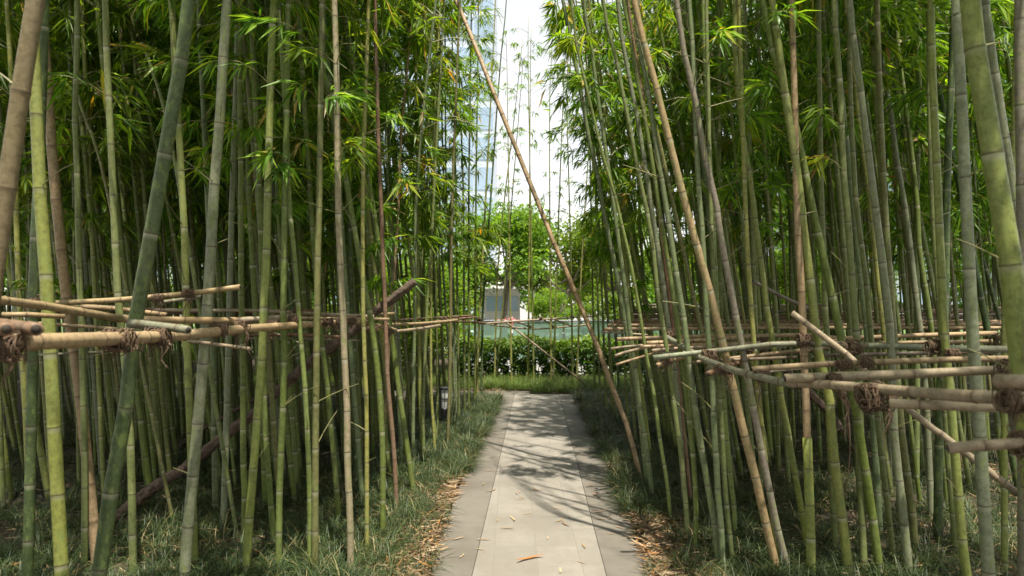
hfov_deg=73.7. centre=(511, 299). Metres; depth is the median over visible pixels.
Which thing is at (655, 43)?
bamboo culm
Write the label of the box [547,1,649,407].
bamboo culm
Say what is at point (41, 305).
bamboo rail
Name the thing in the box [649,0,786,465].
bamboo culm
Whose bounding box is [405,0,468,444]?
bamboo culm
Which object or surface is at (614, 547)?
path border
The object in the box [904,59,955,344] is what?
bamboo culm
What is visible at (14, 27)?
bamboo culm
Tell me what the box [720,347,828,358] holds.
bamboo rail
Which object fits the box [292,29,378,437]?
bamboo culm
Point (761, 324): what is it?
bamboo rail
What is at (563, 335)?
railing
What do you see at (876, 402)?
rope lashing
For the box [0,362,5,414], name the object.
bamboo culm
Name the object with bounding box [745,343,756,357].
rope lashing
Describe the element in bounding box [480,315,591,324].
bamboo rail
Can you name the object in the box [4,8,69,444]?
bamboo culm
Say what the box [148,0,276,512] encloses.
bamboo culm
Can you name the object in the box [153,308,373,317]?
bamboo rail
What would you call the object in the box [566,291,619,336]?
round shrub
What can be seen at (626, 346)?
bamboo rail
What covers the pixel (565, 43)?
bamboo culm
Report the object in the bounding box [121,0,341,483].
bamboo culm
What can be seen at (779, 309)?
bamboo culm
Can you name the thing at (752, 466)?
bamboo culm
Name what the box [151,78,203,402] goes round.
bamboo culm
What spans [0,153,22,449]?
bamboo culm
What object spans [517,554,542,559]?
fallen leaf
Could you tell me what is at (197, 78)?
bamboo culm
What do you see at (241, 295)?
bamboo culm
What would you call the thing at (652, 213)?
bamboo culm
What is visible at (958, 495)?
bamboo culm
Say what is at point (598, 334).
bamboo culm
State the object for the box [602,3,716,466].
bamboo culm
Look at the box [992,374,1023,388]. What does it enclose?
bamboo rail
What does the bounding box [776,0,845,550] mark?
bamboo culm
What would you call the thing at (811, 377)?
bamboo rail
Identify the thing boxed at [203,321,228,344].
rope lashing
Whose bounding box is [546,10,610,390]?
bamboo culm
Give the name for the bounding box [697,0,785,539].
bamboo culm
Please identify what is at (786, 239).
bamboo culm
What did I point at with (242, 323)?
rope lashing
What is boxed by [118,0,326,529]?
bamboo culm
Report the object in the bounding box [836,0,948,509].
bamboo culm
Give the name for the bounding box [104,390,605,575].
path
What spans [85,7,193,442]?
bamboo culm
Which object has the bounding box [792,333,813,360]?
rope lashing
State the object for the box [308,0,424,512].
bamboo culm
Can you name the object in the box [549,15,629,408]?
bamboo culm
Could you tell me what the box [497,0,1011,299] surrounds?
sky
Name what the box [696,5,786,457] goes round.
bamboo culm
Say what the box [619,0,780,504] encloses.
bamboo culm
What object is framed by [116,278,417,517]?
wooden prop
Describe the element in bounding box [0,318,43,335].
bamboo rail
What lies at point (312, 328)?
bamboo culm
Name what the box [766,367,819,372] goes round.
bamboo rail
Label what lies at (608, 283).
broadleaf tree
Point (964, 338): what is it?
bamboo culm
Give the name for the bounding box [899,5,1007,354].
bamboo culm
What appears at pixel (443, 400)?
garden lantern
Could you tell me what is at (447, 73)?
bamboo culm
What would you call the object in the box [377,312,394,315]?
bamboo rail
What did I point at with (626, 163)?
bamboo culm
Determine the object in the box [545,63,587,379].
bamboo culm
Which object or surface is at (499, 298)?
window
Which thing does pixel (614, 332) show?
bamboo rail
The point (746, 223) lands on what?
bamboo culm
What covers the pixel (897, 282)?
office block
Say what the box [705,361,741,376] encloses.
bamboo rail
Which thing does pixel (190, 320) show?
bamboo rail
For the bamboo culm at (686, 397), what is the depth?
4.26 m
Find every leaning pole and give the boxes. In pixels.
[454,0,641,477]
[503,319,589,386]
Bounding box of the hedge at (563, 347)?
[452,331,813,380]
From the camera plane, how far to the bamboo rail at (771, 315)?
8.99 m
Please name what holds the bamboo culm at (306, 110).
on the planting soil
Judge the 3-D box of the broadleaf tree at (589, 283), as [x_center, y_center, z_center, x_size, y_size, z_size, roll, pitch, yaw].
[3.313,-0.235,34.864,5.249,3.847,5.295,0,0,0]
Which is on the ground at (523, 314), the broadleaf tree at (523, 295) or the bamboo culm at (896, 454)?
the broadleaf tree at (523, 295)
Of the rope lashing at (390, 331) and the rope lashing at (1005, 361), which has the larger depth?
the rope lashing at (390, 331)
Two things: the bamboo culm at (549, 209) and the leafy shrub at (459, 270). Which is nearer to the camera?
the bamboo culm at (549, 209)
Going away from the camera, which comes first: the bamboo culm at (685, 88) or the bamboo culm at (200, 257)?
the bamboo culm at (685, 88)
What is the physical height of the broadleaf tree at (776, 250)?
4.959 m
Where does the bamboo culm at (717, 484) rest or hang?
on the planting soil
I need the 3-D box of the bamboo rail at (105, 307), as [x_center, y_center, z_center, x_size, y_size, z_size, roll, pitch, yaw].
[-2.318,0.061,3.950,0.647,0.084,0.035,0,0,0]
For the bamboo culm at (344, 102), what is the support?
on the planting soil
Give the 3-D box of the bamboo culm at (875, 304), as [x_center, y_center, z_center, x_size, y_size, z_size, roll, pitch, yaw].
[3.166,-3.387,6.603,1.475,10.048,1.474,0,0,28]
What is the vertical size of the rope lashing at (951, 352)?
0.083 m
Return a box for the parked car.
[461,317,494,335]
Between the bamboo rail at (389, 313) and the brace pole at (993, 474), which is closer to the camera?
the brace pole at (993, 474)
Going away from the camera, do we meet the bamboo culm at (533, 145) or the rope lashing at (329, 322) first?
the rope lashing at (329, 322)
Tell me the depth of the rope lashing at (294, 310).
4.73 m
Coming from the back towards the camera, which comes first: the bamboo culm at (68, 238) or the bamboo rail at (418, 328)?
the bamboo culm at (68, 238)
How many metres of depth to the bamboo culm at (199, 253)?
9.68 m
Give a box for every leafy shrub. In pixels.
[169,242,249,316]
[173,283,225,361]
[222,248,313,304]
[252,303,313,356]
[307,264,406,367]
[311,291,400,364]
[374,252,486,369]
[378,298,465,375]
[390,253,473,329]
[741,248,840,332]
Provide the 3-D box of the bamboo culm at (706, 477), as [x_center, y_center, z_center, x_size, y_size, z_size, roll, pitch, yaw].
[0.904,-1.597,4.004,0.656,6.441,0.244,0,0,0]
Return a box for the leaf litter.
[0,387,1016,575]
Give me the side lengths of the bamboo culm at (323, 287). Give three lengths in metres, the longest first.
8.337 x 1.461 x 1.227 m
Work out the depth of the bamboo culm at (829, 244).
7.19 m
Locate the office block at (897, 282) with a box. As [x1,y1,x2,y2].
[736,79,1005,319]
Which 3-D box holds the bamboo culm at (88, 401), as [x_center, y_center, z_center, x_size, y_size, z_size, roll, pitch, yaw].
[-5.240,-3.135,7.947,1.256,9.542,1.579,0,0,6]
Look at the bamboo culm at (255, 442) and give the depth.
3.88 m
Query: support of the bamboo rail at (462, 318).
attached to the rope lashing
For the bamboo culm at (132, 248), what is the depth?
8.64 m
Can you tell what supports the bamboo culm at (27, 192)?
on the planting soil
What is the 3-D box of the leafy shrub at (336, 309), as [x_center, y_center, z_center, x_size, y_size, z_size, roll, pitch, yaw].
[-3.086,0.714,13.762,1.910,1.944,1.954,0,0,0]
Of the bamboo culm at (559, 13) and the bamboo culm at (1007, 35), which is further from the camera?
the bamboo culm at (559, 13)
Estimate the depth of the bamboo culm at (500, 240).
10.89 m
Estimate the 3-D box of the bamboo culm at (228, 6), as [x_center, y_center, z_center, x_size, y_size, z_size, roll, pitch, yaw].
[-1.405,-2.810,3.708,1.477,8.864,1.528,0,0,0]
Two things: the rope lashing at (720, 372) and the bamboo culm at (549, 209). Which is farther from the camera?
the bamboo culm at (549, 209)
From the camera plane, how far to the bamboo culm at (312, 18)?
3.92 m
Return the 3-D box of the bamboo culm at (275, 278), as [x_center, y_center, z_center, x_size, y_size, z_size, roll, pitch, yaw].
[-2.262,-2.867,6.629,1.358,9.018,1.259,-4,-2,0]
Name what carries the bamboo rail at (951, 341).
attached to the bamboo culm at (945, 429)
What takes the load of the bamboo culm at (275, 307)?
on the planting soil
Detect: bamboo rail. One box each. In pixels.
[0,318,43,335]
[0,321,14,336]
[1,296,123,322]
[1,312,64,318]
[6,319,367,351]
[18,351,104,356]
[23,307,313,311]
[23,311,313,315]
[38,321,124,330]
[55,284,240,305]
[67,304,167,315]
[122,315,237,323]
[126,319,191,333]
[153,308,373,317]
[158,295,201,304]
[187,339,253,350]
[237,313,295,322]
[245,333,339,338]
[245,337,359,341]
[302,317,389,320]
[357,323,397,331]
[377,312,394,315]
[388,319,457,325]
[393,315,473,321]
[394,324,440,332]
[412,316,476,325]
[452,320,485,323]
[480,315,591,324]
[490,324,585,329]
[601,331,647,335]
[604,326,1000,330]
[608,323,1000,326]
[610,344,642,349]
[612,321,1000,323]
[614,347,643,356]
[615,352,658,365]
[616,319,1000,321]
[617,333,811,340]
[634,314,1000,315]
[634,316,992,319]
[635,309,962,310]
[636,306,1000,308]
[636,310,951,313]
[639,339,836,348]
[646,331,997,344]
[648,304,1000,306]
[651,341,760,352]
[652,341,1007,359]
[655,356,692,367]
[661,347,786,353]
[667,335,795,387]
[692,356,797,363]
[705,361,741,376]
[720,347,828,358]
[751,355,1007,371]
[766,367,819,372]
[784,365,1009,383]
[787,380,1023,405]
[824,351,994,356]
[841,309,1001,319]
[875,339,992,343]
[889,399,996,412]
[900,312,1001,319]
[946,437,1023,453]
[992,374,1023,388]
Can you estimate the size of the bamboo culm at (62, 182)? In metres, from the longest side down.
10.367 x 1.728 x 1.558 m
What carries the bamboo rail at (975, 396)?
attached to the bamboo rail at (779, 381)
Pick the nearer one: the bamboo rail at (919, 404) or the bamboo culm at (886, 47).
the bamboo rail at (919, 404)
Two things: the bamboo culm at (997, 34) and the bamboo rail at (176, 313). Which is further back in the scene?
the bamboo rail at (176, 313)
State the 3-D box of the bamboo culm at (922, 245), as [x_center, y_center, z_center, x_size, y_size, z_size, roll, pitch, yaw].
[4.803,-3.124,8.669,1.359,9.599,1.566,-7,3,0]
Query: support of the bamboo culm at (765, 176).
on the planting soil
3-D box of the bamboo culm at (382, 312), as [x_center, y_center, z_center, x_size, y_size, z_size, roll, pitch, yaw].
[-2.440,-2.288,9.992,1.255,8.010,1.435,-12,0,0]
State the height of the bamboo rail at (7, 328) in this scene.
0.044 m
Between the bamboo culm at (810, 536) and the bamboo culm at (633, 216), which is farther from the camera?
the bamboo culm at (633, 216)
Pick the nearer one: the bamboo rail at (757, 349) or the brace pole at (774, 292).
the bamboo rail at (757, 349)
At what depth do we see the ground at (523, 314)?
33.42 m
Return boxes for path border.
[431,394,514,575]
[559,394,647,575]
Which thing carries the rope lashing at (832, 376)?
attached to the bamboo rail at (811, 377)
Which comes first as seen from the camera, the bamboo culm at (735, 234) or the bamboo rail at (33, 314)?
the bamboo rail at (33, 314)
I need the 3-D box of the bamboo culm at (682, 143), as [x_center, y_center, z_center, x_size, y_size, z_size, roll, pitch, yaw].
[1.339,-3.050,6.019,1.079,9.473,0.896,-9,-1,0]
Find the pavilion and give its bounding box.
[462,282,535,327]
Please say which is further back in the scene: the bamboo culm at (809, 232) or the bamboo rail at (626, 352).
the bamboo culm at (809, 232)
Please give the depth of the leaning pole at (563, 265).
6.33 m
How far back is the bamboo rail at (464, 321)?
9.11 m
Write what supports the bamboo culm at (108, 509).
on the planting soil
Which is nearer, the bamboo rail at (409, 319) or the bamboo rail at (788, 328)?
the bamboo rail at (788, 328)
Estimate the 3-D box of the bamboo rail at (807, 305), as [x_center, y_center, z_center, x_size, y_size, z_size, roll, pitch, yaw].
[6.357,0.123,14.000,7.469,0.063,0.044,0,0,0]
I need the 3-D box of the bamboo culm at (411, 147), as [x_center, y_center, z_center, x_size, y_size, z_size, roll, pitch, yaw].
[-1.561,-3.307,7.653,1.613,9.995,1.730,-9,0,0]
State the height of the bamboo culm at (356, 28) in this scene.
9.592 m
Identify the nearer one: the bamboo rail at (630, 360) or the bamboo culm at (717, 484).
the bamboo culm at (717, 484)
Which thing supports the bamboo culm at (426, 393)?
on the planting soil
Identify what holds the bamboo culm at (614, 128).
on the planting soil
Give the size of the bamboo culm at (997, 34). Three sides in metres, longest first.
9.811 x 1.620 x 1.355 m
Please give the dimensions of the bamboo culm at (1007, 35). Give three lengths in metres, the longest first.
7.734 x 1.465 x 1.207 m
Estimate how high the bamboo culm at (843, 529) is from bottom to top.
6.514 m
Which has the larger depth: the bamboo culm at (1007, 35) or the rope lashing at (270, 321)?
the bamboo culm at (1007, 35)
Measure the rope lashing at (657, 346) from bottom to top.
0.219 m
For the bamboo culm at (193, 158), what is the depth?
6.34 m
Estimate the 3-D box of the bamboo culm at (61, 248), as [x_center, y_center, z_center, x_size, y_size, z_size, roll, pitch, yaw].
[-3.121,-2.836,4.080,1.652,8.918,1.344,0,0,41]
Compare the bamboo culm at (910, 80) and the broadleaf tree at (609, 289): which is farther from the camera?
the broadleaf tree at (609, 289)
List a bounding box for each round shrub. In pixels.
[523,288,577,342]
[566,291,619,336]
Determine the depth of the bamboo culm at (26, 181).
5.31 m
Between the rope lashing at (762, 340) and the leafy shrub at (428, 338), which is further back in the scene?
the leafy shrub at (428, 338)
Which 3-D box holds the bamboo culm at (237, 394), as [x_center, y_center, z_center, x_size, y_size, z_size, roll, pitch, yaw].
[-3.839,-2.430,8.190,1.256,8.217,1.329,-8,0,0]
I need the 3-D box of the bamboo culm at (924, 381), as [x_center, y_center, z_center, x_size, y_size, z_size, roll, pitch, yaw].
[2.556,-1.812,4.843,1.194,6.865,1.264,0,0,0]
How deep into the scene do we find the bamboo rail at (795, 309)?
10.98 m
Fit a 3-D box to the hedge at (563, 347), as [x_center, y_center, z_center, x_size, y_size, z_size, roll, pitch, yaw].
[2.457,1.145,13.599,7.340,1.018,1.112,0,0,0]
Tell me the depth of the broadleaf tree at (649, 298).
34.27 m
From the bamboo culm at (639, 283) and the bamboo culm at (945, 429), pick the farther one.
the bamboo culm at (639, 283)
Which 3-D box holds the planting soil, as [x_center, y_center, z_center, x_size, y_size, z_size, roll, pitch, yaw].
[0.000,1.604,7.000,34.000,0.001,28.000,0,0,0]
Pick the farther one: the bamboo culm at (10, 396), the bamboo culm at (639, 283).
the bamboo culm at (10, 396)
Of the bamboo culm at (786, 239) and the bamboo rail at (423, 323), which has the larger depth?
the bamboo culm at (786, 239)
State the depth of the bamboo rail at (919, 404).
2.06 m
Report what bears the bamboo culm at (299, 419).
on the planting soil
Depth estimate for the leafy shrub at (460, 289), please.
14.74 m
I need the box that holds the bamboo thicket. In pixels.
[0,0,1013,506]
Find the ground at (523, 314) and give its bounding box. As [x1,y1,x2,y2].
[440,300,691,373]
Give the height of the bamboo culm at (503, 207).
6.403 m
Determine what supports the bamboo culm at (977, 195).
on the planting soil
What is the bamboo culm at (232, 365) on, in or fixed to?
on the planting soil
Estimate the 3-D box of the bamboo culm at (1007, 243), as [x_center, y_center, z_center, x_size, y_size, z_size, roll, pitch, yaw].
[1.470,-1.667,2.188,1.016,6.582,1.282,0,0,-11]
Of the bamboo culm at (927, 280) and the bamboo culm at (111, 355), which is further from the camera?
the bamboo culm at (927, 280)
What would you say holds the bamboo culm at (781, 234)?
on the planting soil
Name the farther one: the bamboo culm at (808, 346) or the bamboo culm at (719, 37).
the bamboo culm at (808, 346)
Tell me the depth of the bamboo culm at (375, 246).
5.52 m
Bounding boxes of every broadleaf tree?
[4,268,111,292]
[170,220,313,316]
[386,197,496,294]
[445,198,567,339]
[465,260,504,315]
[499,266,559,317]
[500,207,619,339]
[526,265,620,330]
[546,208,672,336]
[590,254,655,313]
[633,242,688,303]
[652,253,771,308]
[773,228,897,316]
[871,230,1000,316]
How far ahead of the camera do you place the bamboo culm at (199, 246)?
7.37 m
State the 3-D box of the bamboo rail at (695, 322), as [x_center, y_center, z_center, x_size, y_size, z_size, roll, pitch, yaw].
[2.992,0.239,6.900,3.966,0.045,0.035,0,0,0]
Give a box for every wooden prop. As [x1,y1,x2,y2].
[68,511,121,542]
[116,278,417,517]
[170,348,336,453]
[759,349,843,432]
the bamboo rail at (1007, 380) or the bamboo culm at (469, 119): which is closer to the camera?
the bamboo rail at (1007, 380)
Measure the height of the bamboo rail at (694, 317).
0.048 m
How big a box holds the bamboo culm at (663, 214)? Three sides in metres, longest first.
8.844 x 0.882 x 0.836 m
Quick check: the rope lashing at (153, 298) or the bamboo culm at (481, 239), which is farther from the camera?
the bamboo culm at (481, 239)
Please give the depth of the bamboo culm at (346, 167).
4.19 m
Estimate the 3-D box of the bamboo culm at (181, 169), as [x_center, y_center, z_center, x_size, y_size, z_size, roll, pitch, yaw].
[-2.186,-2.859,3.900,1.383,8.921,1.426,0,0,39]
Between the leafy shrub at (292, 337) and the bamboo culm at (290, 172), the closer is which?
the bamboo culm at (290, 172)
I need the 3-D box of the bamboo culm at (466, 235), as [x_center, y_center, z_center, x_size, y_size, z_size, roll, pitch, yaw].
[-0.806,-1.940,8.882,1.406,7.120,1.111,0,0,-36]
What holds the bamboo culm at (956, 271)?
on the planting soil
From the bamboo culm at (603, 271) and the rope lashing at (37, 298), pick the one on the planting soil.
the bamboo culm at (603, 271)
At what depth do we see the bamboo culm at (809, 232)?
7.22 m
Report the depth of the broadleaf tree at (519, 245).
24.66 m
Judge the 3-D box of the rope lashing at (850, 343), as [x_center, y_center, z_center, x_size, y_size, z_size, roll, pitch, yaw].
[1.845,0.288,3.719,0.162,0.150,0.092,0,0,0]
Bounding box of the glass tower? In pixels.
[300,0,496,313]
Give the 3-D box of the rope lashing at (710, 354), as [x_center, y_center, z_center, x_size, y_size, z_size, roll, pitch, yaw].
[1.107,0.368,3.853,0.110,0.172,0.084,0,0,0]
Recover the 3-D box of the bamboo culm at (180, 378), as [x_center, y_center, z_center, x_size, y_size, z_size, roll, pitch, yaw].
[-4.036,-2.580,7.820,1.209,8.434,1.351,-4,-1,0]
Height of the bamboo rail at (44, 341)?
0.085 m
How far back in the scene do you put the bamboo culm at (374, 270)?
5.73 m
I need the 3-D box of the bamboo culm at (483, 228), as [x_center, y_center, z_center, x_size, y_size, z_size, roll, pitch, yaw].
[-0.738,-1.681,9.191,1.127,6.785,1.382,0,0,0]
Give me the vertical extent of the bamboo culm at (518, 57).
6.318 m
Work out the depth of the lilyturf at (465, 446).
4.82 m
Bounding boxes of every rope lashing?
[0,331,38,390]
[24,294,55,310]
[96,327,143,371]
[142,327,174,370]
[149,293,165,315]
[180,288,195,325]
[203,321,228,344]
[232,319,251,362]
[265,319,278,343]
[287,315,298,331]
[292,306,303,313]
[322,317,334,339]
[334,317,339,332]
[348,317,356,330]
[366,325,378,336]
[388,329,393,339]
[655,344,661,373]
[661,358,673,373]
[666,329,676,338]
[700,349,718,378]
[716,363,732,393]
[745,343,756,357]
[752,369,771,411]
[756,337,768,342]
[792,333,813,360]
[825,372,843,400]
[834,358,853,371]
[835,338,864,359]
[837,390,858,482]
[849,381,898,450]
[856,356,876,370]
[922,338,941,356]
[943,348,960,356]
[988,388,1023,432]
[989,332,1000,345]
[992,358,1009,374]
[1005,429,1023,511]
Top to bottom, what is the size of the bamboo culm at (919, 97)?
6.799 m
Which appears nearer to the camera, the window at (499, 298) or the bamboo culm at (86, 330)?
the bamboo culm at (86, 330)
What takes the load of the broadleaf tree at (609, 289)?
on the ground at (523, 314)
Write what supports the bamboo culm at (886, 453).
on the planting soil
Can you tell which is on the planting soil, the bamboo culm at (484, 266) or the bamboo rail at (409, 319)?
the bamboo culm at (484, 266)
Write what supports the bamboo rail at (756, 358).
attached to the bamboo culm at (706, 477)
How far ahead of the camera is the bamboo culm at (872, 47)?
4.76 m
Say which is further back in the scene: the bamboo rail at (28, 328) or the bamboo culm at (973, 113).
the bamboo culm at (973, 113)
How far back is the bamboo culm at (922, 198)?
5.83 m
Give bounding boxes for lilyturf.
[0,387,512,575]
[175,366,661,393]
[563,374,1016,575]
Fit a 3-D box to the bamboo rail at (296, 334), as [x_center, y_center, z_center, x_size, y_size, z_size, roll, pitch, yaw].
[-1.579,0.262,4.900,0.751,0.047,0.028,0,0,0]
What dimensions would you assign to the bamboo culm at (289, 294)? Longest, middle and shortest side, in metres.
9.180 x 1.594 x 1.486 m
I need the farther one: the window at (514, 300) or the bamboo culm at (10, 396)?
the window at (514, 300)
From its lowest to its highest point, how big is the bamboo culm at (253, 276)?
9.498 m
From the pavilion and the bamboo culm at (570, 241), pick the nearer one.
the bamboo culm at (570, 241)
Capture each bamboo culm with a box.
[0,0,31,204]
[0,0,45,305]
[0,0,86,465]
[0,0,103,401]
[0,1,87,368]
[0,3,50,440]
[0,4,59,509]
[0,4,94,320]
[0,5,118,288]
[0,26,49,500]
[0,29,26,436]
[0,39,77,575]
[0,62,8,122]
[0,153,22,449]
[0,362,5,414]
[1,0,98,565]
[1,67,12,421]
[2,12,73,419]
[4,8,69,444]
[6,5,131,436]
[9,0,181,574]
[10,1,166,467]
[15,3,147,481]
[19,7,70,411]
[21,0,49,575]
[21,0,171,497]
[26,0,153,575]
[27,0,193,464]
[46,0,121,384]
[49,0,170,496]
[49,175,102,432]
[64,0,221,480]
[68,0,165,477]
[78,96,175,526]
[79,17,176,428]
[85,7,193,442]
[91,0,195,575]
[103,182,115,398]
[110,5,224,462]
[113,59,134,282]
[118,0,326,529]
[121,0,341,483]
[129,0,318,510]
[132,1,219,203]
[134,0,332,543]
[140,42,239,537]
[141,4,238,449]
[142,0,304,547]
[143,25,223,385]
[144,68,201,307]
[146,13,247,457]
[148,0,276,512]
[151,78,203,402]
[152,4,257,437]
[154,17,204,436]
[155,0,313,575]
[156,8,253,430]
[157,0,230,575]
[177,0,287,478]
[178,2,316,449]
[186,82,237,387]
[187,0,343,575]
[188,64,249,418]
[191,74,297,409]
[195,2,297,354]
[196,0,326,468]
[197,0,356,524]
[224,0,379,567]
[233,3,336,331]
[236,0,330,567]
[239,0,382,568]
[247,1,401,502]
[253,0,350,463]
[254,0,353,481]
[254,7,308,435]
[256,0,437,493]
[257,0,385,531]
[258,37,329,444]
[259,1,379,560]
[266,3,405,459]
[273,250,276,364]
[276,1,409,469]
[283,0,439,479]
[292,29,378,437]
[297,0,404,485]
[299,13,404,443]
[304,2,379,445]
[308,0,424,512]
[323,0,404,551]
[327,0,444,464]
[332,77,400,380]
[333,0,442,451]
[338,6,446,439]
[351,0,496,471]
[352,0,445,420]
[362,0,457,457]
[380,0,475,422]
[383,3,443,416]
[384,0,476,448]
[388,0,489,427]
[391,0,458,462]
[397,0,466,433]
[397,1,479,425]
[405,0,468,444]
[407,0,482,424]
[412,0,499,417]
[420,0,498,412]
[431,0,502,412]
[438,0,503,401]
[449,0,511,395]
[453,0,506,393]
[474,38,535,384]
[479,38,556,378]
[495,47,540,376]
[498,25,552,380]
[503,45,548,378]
[525,26,571,380]
[529,0,660,494]
[531,23,578,380]
[537,0,647,483]
[539,0,664,441]
[540,0,677,452]
[540,1,640,429]
[543,0,662,454]
[543,0,686,499]
[544,2,626,411]
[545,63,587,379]
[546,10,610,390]
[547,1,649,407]
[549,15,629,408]
[550,0,666,439]
[551,0,672,522]
[553,0,630,417]
[558,0,633,400]
[562,3,649,422]
[563,121,600,380]
[600,0,688,439]
[602,0,689,540]
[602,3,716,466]
[606,0,692,447]
[613,0,760,462]
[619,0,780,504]
[620,0,730,354]
[621,0,779,567]
[622,0,698,553]
[624,12,719,564]
[627,0,692,501]
[630,21,738,275]
[631,0,774,468]
[631,8,749,379]
[640,0,744,479]
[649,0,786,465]
[664,0,762,571]
[666,6,696,349]
[672,72,738,219]
[674,0,788,569]
[678,4,765,340]
[681,0,736,571]
[694,0,835,492]
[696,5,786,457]
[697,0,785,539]
[700,0,821,557]
[709,0,840,490]
[711,8,741,355]
[711,9,866,382]
[722,1,824,448]
[723,0,807,553]
[724,14,843,371]
[725,4,788,396]
[738,0,853,574]
[747,0,847,447]
[758,0,877,369]
[760,0,883,572]
[765,49,814,390]
[767,0,977,492]
[769,53,799,370]
[770,17,841,304]
[770,91,833,228]
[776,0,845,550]
[778,0,920,497]
[782,0,896,567]
[782,0,950,574]
[783,0,903,537]
[785,0,867,574]
[789,0,815,575]
[798,0,901,505]
[803,0,912,401]
[803,0,941,476]
[804,0,898,519]
[804,18,905,439]
[815,217,833,308]
[821,0,950,521]
[829,11,947,422]
[831,0,1016,486]
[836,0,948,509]
[839,0,982,491]
[863,0,1013,543]
[863,1,941,367]
[873,0,919,554]
[887,158,937,331]
[889,23,983,416]
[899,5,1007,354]
[901,4,1013,306]
[904,3,977,419]
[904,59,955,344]
[905,0,1013,223]
[906,3,1012,440]
[918,7,958,557]
[923,0,995,575]
[926,72,1005,309]
[927,0,971,575]
[937,0,1013,105]
[956,0,1023,502]
[972,120,1000,436]
[973,8,1013,189]
[981,0,1015,218]
[995,10,1013,113]
[1000,39,1015,575]
[1013,0,1023,575]
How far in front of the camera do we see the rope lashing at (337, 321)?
4.33 m
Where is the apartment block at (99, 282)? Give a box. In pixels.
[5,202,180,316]
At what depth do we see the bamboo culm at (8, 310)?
7.93 m
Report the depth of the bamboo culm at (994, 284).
7.81 m
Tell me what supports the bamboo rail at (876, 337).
attached to the bamboo culm at (872, 47)
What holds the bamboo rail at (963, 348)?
attached to the bamboo culm at (810, 536)
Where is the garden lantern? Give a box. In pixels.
[440,386,447,425]
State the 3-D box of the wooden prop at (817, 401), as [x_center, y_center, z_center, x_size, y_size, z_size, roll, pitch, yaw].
[2.509,0.762,5.970,0.759,0.719,0.118,0,0,44]
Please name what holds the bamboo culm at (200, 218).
on the planting soil
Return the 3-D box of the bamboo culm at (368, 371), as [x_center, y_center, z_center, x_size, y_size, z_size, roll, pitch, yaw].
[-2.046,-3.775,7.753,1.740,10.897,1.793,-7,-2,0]
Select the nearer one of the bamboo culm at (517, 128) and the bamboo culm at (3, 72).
the bamboo culm at (3, 72)
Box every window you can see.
[486,297,494,310]
[498,297,502,310]
[509,297,517,310]
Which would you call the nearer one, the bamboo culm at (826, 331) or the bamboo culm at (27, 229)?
the bamboo culm at (826, 331)
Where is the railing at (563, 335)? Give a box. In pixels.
[460,320,615,361]
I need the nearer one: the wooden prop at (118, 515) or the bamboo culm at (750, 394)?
the bamboo culm at (750, 394)
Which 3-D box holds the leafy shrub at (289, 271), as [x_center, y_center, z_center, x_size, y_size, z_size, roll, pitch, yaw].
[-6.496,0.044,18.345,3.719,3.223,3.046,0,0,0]
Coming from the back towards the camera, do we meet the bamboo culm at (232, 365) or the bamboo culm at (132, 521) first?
the bamboo culm at (232, 365)
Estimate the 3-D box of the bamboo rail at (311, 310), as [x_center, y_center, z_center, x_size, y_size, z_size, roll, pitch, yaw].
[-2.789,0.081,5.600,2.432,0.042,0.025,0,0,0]
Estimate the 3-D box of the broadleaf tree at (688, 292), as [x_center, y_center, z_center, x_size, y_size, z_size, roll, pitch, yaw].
[8.526,-0.677,29.335,5.612,4.761,5.422,0,0,0]
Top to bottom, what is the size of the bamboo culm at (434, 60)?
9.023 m
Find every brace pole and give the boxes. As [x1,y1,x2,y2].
[752,279,808,310]
[790,311,1016,495]
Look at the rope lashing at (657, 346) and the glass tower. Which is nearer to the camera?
the rope lashing at (657, 346)
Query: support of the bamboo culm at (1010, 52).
on the planting soil
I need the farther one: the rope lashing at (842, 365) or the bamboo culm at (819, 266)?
the bamboo culm at (819, 266)
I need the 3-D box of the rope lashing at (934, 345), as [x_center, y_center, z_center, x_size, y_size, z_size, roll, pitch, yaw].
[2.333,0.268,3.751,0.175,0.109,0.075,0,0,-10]
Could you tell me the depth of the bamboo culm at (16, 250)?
4.99 m
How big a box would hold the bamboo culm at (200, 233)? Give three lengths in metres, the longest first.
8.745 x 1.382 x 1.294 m
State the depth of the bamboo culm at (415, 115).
6.75 m
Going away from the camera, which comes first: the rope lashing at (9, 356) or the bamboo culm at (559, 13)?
the rope lashing at (9, 356)
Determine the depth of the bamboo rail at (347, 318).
4.60 m
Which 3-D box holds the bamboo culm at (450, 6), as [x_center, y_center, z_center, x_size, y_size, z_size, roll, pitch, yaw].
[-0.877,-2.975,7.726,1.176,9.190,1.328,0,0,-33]
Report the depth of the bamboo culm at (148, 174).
6.19 m
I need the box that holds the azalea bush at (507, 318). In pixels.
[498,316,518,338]
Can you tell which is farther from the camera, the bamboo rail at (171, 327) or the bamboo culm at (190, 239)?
the bamboo culm at (190, 239)
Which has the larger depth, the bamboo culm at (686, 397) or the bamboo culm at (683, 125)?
the bamboo culm at (683, 125)
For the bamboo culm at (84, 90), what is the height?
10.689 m
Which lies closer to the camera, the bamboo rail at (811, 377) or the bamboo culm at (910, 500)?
the bamboo rail at (811, 377)
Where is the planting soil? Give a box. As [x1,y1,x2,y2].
[0,351,1016,575]
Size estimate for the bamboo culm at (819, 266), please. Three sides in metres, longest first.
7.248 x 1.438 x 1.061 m
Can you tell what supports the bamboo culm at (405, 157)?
on the planting soil
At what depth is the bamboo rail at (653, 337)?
5.09 m

